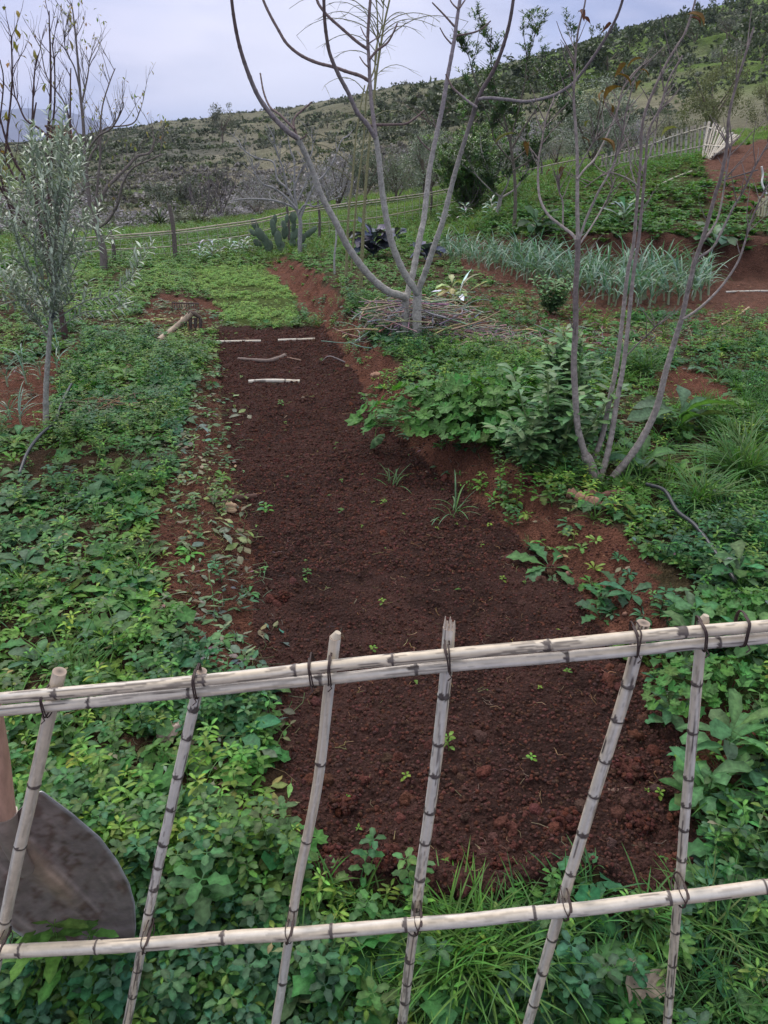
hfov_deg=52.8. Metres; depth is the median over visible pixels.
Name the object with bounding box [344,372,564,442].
mallow plant
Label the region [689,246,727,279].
leek
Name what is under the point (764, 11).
mastic bush
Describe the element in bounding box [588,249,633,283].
leek
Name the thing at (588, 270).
leek
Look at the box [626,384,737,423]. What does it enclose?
broad rosette
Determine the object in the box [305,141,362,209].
grey bush
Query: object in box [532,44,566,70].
mastic bush
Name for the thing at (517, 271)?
leek
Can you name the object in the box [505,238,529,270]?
leek
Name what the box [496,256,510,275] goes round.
leek
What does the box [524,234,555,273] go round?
leek
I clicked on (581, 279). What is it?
leek
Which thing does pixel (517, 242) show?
leek
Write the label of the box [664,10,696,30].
mastic bush
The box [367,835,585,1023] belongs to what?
grass tuft
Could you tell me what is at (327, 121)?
round bush
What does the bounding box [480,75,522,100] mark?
mastic bush
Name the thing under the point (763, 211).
cane bundle
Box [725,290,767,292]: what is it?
fallen cane
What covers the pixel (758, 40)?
mastic bush
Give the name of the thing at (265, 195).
grey bush
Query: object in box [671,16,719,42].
mastic bush
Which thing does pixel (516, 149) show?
grey bush
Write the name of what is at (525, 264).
leek
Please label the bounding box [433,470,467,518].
grass tuft
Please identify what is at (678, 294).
leek
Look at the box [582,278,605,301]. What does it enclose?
leek
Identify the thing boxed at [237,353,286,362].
stick
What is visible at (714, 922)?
grass tuft
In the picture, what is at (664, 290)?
leek
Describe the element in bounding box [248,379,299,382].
cane on soil
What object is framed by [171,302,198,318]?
garden rake
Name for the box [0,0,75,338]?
bare pomegranate tree
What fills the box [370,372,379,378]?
stone
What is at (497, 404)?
mallow plant
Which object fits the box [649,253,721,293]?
leek
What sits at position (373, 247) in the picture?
purple kale
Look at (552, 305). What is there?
broad bean plant
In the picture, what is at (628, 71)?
mastic bush
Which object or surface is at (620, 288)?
leek
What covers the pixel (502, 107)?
carob tree
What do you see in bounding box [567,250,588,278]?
leek
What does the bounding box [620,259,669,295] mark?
leek
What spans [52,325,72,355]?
leek
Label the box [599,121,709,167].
cane hurdle
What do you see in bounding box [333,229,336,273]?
stake
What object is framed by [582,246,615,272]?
leek
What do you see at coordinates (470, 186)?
leafy young tree
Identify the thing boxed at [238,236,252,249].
silver plant
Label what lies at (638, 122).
grey bush
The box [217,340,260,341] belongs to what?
cane on soil
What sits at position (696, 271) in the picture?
leek
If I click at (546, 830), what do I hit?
soil clod
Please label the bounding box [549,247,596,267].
leek
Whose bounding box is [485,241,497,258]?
leek
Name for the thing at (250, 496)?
root
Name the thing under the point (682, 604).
mustard plant
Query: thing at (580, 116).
olive tree
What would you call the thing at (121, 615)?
dock plant
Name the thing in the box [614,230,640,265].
leek
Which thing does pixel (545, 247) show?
leek
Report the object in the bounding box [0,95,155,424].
young olive tree
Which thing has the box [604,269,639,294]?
leek
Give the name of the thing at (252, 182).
bare shrub
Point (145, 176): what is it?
hillside scrub
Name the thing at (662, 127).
grey bush
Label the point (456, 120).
mastic bush
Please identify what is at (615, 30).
mastic bush
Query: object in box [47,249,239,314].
short green cover
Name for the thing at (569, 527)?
sprawling leaves
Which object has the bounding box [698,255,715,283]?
leek
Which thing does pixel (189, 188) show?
bare shrub
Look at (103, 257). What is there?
bare almond tree
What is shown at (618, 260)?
leek
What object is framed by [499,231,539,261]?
leek
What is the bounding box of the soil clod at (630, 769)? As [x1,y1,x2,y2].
[610,755,650,783]
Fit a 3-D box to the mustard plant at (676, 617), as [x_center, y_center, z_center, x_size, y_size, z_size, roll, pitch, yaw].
[1.056,0.449,2.681,0.244,0.194,0.232,-17,30,-31]
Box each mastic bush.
[375,91,398,110]
[397,80,429,98]
[401,82,472,127]
[417,75,477,118]
[446,83,517,126]
[458,70,514,103]
[465,53,524,83]
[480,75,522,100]
[512,58,545,79]
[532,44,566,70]
[557,44,585,63]
[561,41,615,74]
[577,33,637,70]
[588,23,619,37]
[595,61,638,84]
[618,25,644,46]
[635,20,663,39]
[646,33,682,56]
[655,13,698,42]
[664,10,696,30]
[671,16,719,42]
[676,1,718,23]
[711,0,739,10]
[718,13,767,54]
[727,0,761,10]
[741,34,767,63]
[742,29,767,45]
[747,3,767,24]
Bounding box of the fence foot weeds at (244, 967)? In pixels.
[0,790,767,1023]
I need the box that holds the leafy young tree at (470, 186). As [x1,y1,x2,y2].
[421,97,518,211]
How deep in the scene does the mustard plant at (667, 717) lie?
2.48 m
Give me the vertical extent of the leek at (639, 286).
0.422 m
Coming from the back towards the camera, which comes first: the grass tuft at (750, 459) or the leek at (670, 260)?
the leek at (670, 260)
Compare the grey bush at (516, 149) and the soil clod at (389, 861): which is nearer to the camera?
the soil clod at (389, 861)
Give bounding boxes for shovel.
[0,704,135,958]
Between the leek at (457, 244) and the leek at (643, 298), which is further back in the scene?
the leek at (457, 244)
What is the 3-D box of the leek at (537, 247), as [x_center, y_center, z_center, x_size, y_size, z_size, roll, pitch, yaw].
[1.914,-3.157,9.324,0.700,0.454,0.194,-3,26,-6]
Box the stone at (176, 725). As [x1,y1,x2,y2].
[156,721,181,742]
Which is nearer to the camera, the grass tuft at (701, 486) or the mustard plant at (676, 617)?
the mustard plant at (676, 617)
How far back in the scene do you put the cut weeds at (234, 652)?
3.94 m
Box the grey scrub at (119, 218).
[0,114,635,235]
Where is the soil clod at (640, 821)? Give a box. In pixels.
[625,810,657,833]
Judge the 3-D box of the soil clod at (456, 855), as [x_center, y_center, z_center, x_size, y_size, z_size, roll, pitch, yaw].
[0.203,0.918,2.056,0.071,0.039,0.077,0,25,0]
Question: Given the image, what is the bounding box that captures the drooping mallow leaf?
[370,414,402,448]
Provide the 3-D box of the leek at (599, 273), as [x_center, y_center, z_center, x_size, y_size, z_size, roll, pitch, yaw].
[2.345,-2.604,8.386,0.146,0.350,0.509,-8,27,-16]
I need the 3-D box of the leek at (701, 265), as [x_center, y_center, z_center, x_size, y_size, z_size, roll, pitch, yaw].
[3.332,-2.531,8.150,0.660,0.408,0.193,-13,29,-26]
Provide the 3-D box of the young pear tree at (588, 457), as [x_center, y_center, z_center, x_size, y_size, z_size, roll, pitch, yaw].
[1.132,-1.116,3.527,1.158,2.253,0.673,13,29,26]
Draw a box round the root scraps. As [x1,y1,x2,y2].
[217,328,671,870]
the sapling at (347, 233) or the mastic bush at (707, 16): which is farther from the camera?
the mastic bush at (707, 16)
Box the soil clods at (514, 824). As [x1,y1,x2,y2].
[38,316,761,922]
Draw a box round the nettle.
[165,853,238,932]
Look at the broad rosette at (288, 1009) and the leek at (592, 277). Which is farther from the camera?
the leek at (592, 277)
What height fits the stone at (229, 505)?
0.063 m
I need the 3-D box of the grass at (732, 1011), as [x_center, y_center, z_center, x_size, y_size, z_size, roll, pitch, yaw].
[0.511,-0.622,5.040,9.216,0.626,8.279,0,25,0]
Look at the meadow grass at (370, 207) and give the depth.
15.33 m
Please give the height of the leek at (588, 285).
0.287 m
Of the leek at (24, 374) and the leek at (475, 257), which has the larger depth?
the leek at (475, 257)
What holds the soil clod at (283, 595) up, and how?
on the garden ground at (750, 270)
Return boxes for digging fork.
[156,310,201,341]
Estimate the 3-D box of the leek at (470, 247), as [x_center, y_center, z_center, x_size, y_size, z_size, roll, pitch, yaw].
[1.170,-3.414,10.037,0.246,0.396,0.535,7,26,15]
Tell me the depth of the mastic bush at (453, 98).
48.09 m
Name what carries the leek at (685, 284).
on the garden ground at (750, 270)
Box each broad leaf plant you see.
[514,205,560,235]
[692,221,738,250]
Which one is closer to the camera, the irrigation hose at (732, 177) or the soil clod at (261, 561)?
the soil clod at (261, 561)
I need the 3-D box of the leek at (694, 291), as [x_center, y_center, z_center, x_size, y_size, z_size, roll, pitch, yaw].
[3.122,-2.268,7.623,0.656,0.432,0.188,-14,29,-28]
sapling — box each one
[271,85,364,276]
[289,0,467,287]
[297,0,419,271]
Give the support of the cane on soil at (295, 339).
on the garden ground at (750, 270)
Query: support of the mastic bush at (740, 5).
on the hillside
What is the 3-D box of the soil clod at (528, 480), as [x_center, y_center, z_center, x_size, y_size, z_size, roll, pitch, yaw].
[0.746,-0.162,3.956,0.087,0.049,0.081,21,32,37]
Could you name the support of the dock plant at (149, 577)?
on the garden ground at (750, 270)
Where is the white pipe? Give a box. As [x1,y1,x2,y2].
[761,166,767,193]
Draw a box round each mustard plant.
[642,685,689,731]
[659,609,722,678]
[660,590,719,625]
[669,746,751,831]
[677,688,767,773]
[701,539,766,588]
[720,610,767,665]
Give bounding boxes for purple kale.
[349,217,395,256]
[381,227,406,239]
[409,241,445,259]
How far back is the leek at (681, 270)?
8.07 m
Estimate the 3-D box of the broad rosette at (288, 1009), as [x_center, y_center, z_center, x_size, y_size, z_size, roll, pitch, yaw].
[-0.210,1.091,1.825,0.213,0.079,0.223,0,25,0]
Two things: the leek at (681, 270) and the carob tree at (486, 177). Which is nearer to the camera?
the leek at (681, 270)
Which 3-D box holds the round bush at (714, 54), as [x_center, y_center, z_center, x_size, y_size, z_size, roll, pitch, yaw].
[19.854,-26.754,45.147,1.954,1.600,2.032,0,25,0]
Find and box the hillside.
[0,0,767,211]
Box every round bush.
[122,203,133,209]
[140,174,212,204]
[323,117,332,127]
[631,45,663,69]
[708,37,744,65]
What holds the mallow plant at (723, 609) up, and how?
on the garden ground at (750, 270)
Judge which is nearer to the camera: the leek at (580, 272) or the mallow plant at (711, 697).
the mallow plant at (711, 697)
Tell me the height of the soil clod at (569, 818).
0.059 m
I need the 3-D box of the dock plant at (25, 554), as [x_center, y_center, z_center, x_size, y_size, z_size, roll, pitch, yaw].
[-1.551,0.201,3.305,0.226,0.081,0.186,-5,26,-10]
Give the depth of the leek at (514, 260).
9.00 m
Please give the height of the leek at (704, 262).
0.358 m
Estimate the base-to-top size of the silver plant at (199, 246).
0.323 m
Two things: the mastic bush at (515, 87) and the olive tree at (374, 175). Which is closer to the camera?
the olive tree at (374, 175)
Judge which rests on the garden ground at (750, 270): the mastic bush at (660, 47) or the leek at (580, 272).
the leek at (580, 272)
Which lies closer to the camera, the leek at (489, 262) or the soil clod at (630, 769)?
the soil clod at (630, 769)
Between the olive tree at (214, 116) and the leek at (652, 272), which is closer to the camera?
the leek at (652, 272)
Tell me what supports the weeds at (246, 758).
on the garden ground at (750, 270)
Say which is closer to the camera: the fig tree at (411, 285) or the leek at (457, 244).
the fig tree at (411, 285)
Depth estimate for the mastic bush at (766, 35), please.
56.31 m
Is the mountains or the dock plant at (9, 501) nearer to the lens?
the dock plant at (9, 501)
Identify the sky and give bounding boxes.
[0,0,734,128]
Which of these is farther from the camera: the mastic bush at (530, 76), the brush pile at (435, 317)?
the mastic bush at (530, 76)
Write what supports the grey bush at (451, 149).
on the garden ground at (750, 270)
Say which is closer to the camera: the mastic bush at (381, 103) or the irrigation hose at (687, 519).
the irrigation hose at (687, 519)
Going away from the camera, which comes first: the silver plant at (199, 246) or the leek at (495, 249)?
the leek at (495, 249)
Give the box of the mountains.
[0,108,107,142]
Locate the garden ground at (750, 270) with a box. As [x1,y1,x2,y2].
[0,134,767,1023]
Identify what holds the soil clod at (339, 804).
on the garden ground at (750, 270)
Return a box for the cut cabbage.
[429,270,486,302]
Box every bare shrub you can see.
[172,161,225,214]
[188,152,240,214]
[237,165,275,196]
[331,148,382,190]
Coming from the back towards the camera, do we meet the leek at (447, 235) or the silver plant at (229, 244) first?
the silver plant at (229, 244)
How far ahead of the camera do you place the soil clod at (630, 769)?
2.32 m
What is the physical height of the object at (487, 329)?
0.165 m
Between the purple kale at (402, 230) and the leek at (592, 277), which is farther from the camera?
the purple kale at (402, 230)
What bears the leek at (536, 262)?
on the garden ground at (750, 270)
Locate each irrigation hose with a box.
[18,383,72,473]
[645,483,737,583]
[696,169,757,187]
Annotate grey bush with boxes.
[232,169,277,213]
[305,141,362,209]
[377,141,418,198]
[432,132,457,183]
[488,136,518,171]
[498,115,550,168]
[537,120,585,163]
[572,114,639,152]
[611,108,653,151]
[644,102,699,147]
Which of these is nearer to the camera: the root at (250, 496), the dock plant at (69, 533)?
the dock plant at (69, 533)
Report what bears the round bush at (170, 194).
on the hillside
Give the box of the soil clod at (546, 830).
[543,825,560,840]
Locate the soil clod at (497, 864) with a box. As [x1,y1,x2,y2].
[490,852,516,869]
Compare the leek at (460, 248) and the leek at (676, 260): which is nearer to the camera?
the leek at (676, 260)
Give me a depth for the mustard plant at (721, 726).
2.25 m
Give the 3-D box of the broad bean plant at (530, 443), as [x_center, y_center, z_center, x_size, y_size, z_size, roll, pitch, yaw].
[0.909,-0.487,3.980,0.693,0.572,0.566,-18,31,-34]
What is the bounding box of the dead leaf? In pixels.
[624,957,666,1005]
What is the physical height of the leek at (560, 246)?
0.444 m
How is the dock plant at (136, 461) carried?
on the garden ground at (750, 270)
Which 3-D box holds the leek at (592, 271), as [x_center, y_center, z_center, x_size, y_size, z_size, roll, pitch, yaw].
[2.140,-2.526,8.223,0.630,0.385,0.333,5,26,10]
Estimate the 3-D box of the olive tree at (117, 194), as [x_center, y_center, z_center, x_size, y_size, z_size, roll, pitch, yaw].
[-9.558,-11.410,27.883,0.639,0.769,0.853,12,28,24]
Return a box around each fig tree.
[227,108,355,253]
[230,0,623,340]
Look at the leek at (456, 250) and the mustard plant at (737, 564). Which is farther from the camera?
the leek at (456, 250)
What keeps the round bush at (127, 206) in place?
on the hillside
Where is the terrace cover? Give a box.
[469,169,767,250]
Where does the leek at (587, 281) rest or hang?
on the garden ground at (750, 270)
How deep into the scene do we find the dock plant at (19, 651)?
2.69 m
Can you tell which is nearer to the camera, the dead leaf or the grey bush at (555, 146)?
the dead leaf
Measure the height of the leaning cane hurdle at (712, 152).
0.723 m
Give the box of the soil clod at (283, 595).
[274,589,292,602]
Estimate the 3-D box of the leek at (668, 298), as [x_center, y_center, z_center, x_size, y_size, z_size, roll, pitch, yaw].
[2.806,-2.232,7.555,0.704,0.450,0.170,15,29,29]
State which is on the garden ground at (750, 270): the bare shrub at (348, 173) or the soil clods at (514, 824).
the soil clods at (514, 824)
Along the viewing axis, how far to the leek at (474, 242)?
10.33 m
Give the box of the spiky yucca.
[139,203,179,225]
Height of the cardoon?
0.373 m
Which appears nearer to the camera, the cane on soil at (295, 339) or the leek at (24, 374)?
the leek at (24, 374)
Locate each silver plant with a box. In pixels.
[189,239,209,257]
[199,238,223,255]
[222,238,238,251]
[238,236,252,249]
[457,202,473,217]
[482,194,496,211]
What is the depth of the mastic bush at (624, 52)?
54.22 m
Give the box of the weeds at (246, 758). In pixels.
[0,274,767,1023]
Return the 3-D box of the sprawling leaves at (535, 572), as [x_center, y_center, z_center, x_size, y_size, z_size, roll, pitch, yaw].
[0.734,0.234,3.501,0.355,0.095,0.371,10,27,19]
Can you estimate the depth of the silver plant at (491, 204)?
13.19 m
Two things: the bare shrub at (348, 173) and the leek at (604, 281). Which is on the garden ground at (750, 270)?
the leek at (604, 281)
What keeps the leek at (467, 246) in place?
on the garden ground at (750, 270)
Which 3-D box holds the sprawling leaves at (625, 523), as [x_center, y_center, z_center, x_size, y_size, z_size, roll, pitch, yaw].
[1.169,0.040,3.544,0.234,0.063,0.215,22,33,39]
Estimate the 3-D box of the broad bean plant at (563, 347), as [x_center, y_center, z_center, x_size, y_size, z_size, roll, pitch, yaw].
[1.098,-0.801,4.570,0.423,0.583,0.470,18,31,33]
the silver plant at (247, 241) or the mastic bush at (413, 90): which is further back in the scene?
the mastic bush at (413, 90)
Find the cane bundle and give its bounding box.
[757,196,767,216]
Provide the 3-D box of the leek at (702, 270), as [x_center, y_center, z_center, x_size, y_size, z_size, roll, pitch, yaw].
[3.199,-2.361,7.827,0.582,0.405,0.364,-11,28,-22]
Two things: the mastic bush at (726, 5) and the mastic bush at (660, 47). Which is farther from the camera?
the mastic bush at (726, 5)
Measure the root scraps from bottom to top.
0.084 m
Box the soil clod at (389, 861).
[369,846,397,873]
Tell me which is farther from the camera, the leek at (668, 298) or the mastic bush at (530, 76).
the mastic bush at (530, 76)
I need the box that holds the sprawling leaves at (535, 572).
[506,542,574,584]
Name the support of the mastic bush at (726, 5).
on the hillside
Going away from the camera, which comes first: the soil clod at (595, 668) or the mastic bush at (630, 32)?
the soil clod at (595, 668)
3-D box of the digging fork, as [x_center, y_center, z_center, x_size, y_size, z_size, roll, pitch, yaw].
[-1.972,-1.733,7.191,0.241,0.203,0.633,12,28,24]
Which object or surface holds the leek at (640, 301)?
on the garden ground at (750, 270)
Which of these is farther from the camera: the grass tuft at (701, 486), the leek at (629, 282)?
the leek at (629, 282)
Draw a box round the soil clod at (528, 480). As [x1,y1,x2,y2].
[520,475,537,484]
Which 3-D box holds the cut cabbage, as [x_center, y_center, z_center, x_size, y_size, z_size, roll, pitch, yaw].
[0.720,-2.231,7.685,0.586,0.319,0.532,17,30,31]
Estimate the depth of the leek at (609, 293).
7.66 m
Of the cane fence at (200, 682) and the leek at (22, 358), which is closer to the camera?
the cane fence at (200, 682)
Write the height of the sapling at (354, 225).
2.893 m
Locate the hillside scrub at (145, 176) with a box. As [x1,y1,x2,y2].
[0,0,767,205]
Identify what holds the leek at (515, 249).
on the garden ground at (750, 270)
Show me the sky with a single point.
(192, 44)
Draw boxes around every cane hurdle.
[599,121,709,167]
[702,122,740,159]
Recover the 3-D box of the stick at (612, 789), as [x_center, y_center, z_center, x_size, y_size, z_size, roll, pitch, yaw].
[0.688,0.818,2.272,0.065,0.019,0.019,-2,25,-5]
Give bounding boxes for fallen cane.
[656,170,692,186]
[720,307,749,325]
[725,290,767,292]
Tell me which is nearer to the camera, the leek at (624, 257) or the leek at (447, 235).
the leek at (624, 257)
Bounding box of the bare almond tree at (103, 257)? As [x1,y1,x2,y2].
[22,0,167,268]
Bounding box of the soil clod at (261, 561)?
[258,557,269,565]
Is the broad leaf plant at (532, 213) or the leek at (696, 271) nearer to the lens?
the leek at (696, 271)
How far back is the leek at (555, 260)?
8.73 m
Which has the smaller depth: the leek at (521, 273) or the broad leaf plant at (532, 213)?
the leek at (521, 273)
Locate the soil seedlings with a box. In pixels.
[221,332,668,862]
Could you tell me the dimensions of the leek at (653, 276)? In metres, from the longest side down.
0.730 x 0.402 x 0.276 m
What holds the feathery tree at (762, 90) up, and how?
on the garden ground at (750, 270)
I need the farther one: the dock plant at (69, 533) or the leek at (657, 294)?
the leek at (657, 294)
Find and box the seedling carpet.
[189,264,297,324]
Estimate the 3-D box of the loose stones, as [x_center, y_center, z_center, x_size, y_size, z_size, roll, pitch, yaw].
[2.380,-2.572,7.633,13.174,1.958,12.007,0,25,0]
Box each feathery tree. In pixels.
[675,51,750,131]
[745,81,767,141]
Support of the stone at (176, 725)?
on the garden ground at (750, 270)
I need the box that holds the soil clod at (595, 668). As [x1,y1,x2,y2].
[587,664,604,672]
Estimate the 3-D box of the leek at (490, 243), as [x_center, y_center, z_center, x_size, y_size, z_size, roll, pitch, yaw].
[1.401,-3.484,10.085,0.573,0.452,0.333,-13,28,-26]
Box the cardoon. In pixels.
[598,196,650,223]
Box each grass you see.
[0,124,767,266]
[0,279,767,1023]
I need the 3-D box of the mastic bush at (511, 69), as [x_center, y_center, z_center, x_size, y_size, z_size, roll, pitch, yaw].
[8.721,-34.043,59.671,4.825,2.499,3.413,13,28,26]
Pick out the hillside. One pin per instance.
(703, 48)
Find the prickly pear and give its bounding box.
[249,211,316,252]
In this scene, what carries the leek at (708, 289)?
on the garden ground at (750, 270)
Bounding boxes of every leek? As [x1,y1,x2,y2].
[0,349,22,386]
[0,381,49,425]
[0,390,28,420]
[2,351,43,384]
[5,343,32,366]
[9,348,59,375]
[42,344,73,372]
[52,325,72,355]
[440,227,450,250]
[442,230,470,259]
[445,243,463,260]
[449,237,468,260]
[450,236,485,261]
[463,231,486,260]
[463,238,500,268]
[464,237,480,262]
[465,249,485,265]
[471,231,508,260]
[473,243,504,267]
[482,245,513,271]
[485,237,522,263]
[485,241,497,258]
[485,241,505,262]
[485,254,495,270]
[493,224,542,262]
[493,236,530,269]
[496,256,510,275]
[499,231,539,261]
[499,242,543,275]
[500,247,542,279]
[502,227,527,249]
[503,248,528,275]
[504,239,557,264]
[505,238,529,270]
[505,248,549,283]
[511,241,542,272]
[512,230,530,252]
[512,259,546,285]
[515,239,572,284]
[518,223,561,262]
[520,231,565,257]
[520,245,533,279]
[521,253,545,279]
[522,242,557,281]
[523,230,571,259]
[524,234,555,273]
[527,256,568,285]
[530,249,592,285]
[531,243,589,288]
[531,244,581,273]
[531,248,560,277]
[538,243,603,281]
[541,233,570,267]
[545,239,590,263]
[546,233,584,270]
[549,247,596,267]
[550,235,606,264]
[558,259,595,282]
[566,257,612,286]
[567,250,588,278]
[571,263,593,298]
[579,277,608,296]
[580,255,644,301]
[580,262,596,294]
[582,240,615,287]
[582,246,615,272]
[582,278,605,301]
[583,253,604,295]
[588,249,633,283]
[588,265,626,304]
[589,251,629,288]
[591,243,606,276]
[592,261,613,285]
[593,268,660,304]
[595,262,619,299]
[596,285,623,306]
[600,242,615,272]
[601,258,663,299]
[604,246,647,275]
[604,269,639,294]
[608,251,675,303]
[609,253,651,293]
[612,241,671,279]
[613,260,679,299]
[613,264,667,302]
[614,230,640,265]
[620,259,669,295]
[621,255,680,278]
[633,252,685,287]
[634,273,659,306]
[635,260,707,304]
[635,267,651,299]
[637,251,665,277]
[639,236,675,267]
[642,240,664,272]
[642,245,691,272]
[643,273,663,306]
[645,270,687,303]
[648,243,690,275]
[648,273,676,300]
[649,249,675,291]
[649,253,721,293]
[654,276,700,304]
[660,239,685,267]
[660,246,696,283]
[665,248,695,276]
[665,254,723,284]
[675,256,732,296]
[675,273,708,300]
[676,254,690,291]
[676,271,723,300]
[678,252,744,294]
[679,252,721,275]
[681,244,712,269]
[684,254,715,279]
[685,262,719,300]
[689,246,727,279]
[696,253,728,285]
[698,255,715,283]
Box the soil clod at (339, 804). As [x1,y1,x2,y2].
[327,792,358,816]
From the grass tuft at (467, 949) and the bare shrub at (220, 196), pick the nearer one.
the grass tuft at (467, 949)
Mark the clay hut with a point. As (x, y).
(65, 131)
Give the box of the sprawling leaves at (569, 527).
[556,517,584,535]
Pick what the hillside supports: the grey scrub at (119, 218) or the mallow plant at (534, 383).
the grey scrub at (119, 218)
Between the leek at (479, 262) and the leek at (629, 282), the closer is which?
the leek at (629, 282)
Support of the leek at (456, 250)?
on the garden ground at (750, 270)
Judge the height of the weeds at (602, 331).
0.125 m
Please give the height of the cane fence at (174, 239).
1.765 m
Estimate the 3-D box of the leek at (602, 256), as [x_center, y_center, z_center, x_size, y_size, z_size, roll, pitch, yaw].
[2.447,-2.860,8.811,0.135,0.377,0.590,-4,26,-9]
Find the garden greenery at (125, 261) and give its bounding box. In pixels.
[0,136,767,335]
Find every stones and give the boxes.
[2,145,764,665]
[566,488,605,509]
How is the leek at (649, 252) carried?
on the garden ground at (750, 270)
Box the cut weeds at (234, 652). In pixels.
[0,282,767,1021]
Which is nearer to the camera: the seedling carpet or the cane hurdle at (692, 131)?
the seedling carpet
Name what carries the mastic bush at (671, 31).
on the hillside
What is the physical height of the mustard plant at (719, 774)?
0.207 m
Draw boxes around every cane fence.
[0,610,767,1023]
[46,144,644,260]
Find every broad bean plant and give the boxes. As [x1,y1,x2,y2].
[477,361,628,466]
[529,273,573,313]
[529,323,607,408]
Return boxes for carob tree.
[445,109,549,214]
[447,1,584,225]
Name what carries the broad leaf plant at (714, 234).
on the garden ground at (750, 270)
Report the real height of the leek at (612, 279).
0.479 m
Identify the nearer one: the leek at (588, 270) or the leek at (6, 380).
the leek at (6, 380)
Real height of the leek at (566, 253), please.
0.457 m
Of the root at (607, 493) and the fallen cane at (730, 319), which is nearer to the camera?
the root at (607, 493)
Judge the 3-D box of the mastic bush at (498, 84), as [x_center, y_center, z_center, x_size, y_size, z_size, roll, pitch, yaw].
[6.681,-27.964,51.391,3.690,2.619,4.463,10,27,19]
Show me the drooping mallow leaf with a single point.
(376, 440)
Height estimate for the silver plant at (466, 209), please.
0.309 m
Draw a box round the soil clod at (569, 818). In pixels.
[546,806,580,831]
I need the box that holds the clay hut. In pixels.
[44,125,72,142]
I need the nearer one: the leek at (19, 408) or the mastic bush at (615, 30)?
the leek at (19, 408)
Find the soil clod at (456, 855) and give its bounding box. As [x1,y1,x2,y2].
[449,845,472,867]
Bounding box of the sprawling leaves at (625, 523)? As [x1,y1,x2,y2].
[622,510,660,533]
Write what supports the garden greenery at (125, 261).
on the garden ground at (750, 270)
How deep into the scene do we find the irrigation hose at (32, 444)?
4.48 m
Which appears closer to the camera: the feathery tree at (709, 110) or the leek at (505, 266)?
the leek at (505, 266)
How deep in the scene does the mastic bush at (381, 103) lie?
87.06 m
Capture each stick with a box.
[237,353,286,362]
[607,787,628,792]
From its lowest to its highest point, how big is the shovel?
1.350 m
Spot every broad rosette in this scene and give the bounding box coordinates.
[2,918,125,1014]
[264,992,298,1021]
[609,432,675,475]
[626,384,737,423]
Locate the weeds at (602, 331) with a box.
[542,318,760,348]
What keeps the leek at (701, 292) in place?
on the garden ground at (750, 270)
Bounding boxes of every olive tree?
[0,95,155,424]
[107,185,127,197]
[208,102,234,143]
[339,133,392,204]
[392,114,453,197]
[547,73,640,166]
[716,7,748,38]
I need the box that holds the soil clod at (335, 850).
[318,842,348,859]
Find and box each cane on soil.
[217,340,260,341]
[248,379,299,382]
[278,338,314,341]
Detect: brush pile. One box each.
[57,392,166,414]
[321,290,506,362]
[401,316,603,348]
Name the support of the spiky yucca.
on the garden ground at (750, 270)
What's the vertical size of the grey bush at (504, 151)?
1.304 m
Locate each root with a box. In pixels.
[219,493,256,508]
[585,488,627,499]
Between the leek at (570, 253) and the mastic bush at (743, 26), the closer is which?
the leek at (570, 253)
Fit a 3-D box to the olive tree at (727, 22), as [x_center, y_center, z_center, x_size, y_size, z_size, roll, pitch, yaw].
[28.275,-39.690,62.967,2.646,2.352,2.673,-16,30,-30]
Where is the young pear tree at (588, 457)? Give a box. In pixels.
[495,0,767,480]
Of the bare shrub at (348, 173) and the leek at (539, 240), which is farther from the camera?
the bare shrub at (348, 173)
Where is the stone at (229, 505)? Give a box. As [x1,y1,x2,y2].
[219,501,237,513]
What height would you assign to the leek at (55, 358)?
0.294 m
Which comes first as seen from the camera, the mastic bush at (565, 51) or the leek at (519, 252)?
the leek at (519, 252)
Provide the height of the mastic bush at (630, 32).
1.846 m
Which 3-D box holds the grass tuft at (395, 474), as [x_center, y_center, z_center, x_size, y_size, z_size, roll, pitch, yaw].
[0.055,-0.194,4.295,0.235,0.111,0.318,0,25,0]
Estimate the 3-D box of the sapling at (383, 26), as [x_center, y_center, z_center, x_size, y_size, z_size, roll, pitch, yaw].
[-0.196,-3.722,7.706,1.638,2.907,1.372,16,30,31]
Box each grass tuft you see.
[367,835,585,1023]
[377,463,414,492]
[428,492,477,523]
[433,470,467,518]
[443,853,610,1023]
[618,344,690,379]
[645,450,767,533]
[650,848,767,1003]
[663,404,767,491]
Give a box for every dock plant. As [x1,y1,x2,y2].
[0,481,44,506]
[0,542,47,571]
[7,638,64,668]
[48,530,81,549]
[74,480,111,504]
[74,611,132,647]
[128,459,157,471]
[130,568,155,587]
[142,699,186,727]
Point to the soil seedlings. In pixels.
(452, 732)
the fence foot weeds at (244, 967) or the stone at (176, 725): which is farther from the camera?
the stone at (176, 725)
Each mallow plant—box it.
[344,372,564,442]
[400,383,572,442]
[420,366,589,417]
[640,652,767,718]
[666,586,767,647]
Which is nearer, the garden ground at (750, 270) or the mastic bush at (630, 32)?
the garden ground at (750, 270)
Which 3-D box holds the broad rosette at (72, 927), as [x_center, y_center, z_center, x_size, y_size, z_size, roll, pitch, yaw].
[-0.738,1.017,1.770,0.223,0.262,0.240,23,34,40]
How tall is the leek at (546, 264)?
0.491 m
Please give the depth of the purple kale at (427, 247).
10.49 m
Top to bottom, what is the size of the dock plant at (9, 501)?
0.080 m
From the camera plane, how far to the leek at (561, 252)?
9.01 m
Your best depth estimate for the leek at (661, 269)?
8.04 m
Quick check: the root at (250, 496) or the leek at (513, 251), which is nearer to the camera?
the root at (250, 496)
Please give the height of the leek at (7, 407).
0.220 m
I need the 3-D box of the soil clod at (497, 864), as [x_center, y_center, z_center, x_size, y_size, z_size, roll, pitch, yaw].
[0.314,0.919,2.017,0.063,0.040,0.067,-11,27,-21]

